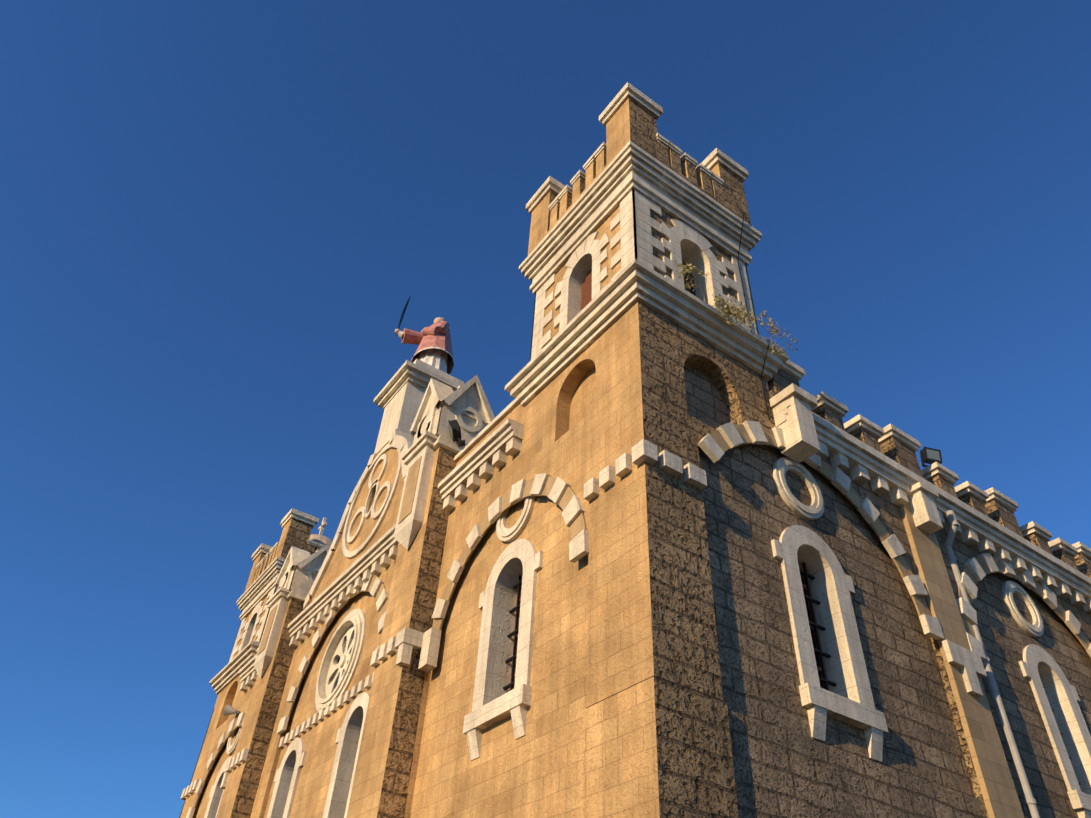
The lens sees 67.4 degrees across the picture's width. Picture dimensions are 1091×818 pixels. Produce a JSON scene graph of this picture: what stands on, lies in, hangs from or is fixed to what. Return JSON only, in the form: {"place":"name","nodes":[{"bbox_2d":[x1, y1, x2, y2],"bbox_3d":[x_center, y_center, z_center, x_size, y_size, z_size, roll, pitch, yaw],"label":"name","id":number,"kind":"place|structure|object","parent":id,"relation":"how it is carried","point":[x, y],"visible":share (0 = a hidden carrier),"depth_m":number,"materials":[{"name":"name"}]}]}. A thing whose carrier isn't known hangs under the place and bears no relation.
{"place":"outdoors","nodes":[
{"label":"outdoors","id":0,"kind":"place"},
{"bbox_2d":[0,0,1090,817],"label":"sky","id":1,"kind":"structure","parent":0,"point":[220,220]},
{"label":"plaza ground","id":2,"kind":"structure","parent":0,"visible":0},
{"bbox_2d":[179,82,1090,817],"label":"church","id":3,"kind":"structure","parent":2,"relation":"on","point":[631,550],"depth_m":15.15,"materials":[{"name":"stone"}]},
{"bbox_2d":[223,704,239,715],"bbox_3d":[-10.000,9.691,26.215,0.470,0.370,0.380,6,-40,12],"label":"loudspeaker horn","id":4,"kind":"object","parent":3,"relation":"attached to","point":[229,709],"visible":0.94,"depth_m":26.14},
{"bbox_2d":[395,296,453,374],"bbox_3d":[-4.104,-2.386,29.120,2.252,4.316,1.522,-15,-45,20],"label":"st stephen statue","id":5,"kind":"object","parent":3,"relation":"on","point":[433,342],"visible":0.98,"depth_m":28.27,"materials":[{"name":"pink stone"}]},
{"bbox_2d":[448,419,464,446],"bbox_3d":[-2.087,0.610,19.310,0.202,0.670,0.480,-15,-47,-17],"label":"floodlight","id":6,"kind":"object","parent":3,"relation":"attached to","point":[455,430],"visible":1,"depth_m":19.25,"materials":[{"name":"grey metal"}]},
{"bbox_2d":[674,261,779,357],"bbox_3d":[3.496,-1.838,16.049,2.724,1.351,0.652,27,-46,-24],"label":"plant","id":7,"kind":"object","parent":3,"relation":"on","point":[742,317],"visible":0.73,"depth_m":15.88,"materials":[{"name":"green plant"}]},
{"bbox_2d":[735,202,769,419],"bbox_3d":[4.458,-2.438,17.548,0.141,6.703,0.422,27,-46,-24],"label":"cable","id":8,"kind":"object","parent":3,"relation":"attached to","point":[747,311],"visible":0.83,"depth_m":17.56,"materials":[{"name":"black metal"}]},
{"bbox_2d":[712,294,797,361],"bbox_3d":[4.138,-1.580,16.258,2.581,1.168,0.441,27,-46,-24],"label":"shrub","id":9,"kind":"object","parent":3,"relation":"on","point":[762,323],"visible":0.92,"depth_m":16.15,"materials":[{"name":"green plant"}]},
{"bbox_2d":[920,447,941,466],"bbox_3d":[9.090,1.264,19.268,0.480,0.670,0.202,12,-30,-10],"label":"floodlight","id":10,"kind":"object","parent":3,"relation":"on","point":[928,455],"visible":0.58,"depth_m":19.26,"materials":[{"name":"grey metal"}]},
{"bbox_2d":[944,510,1039,817],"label":"drain pipe","id":11,"kind":"object","parent":3,"relation":"attached to","point":[1030,802],"visible":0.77,"depth_m":14.84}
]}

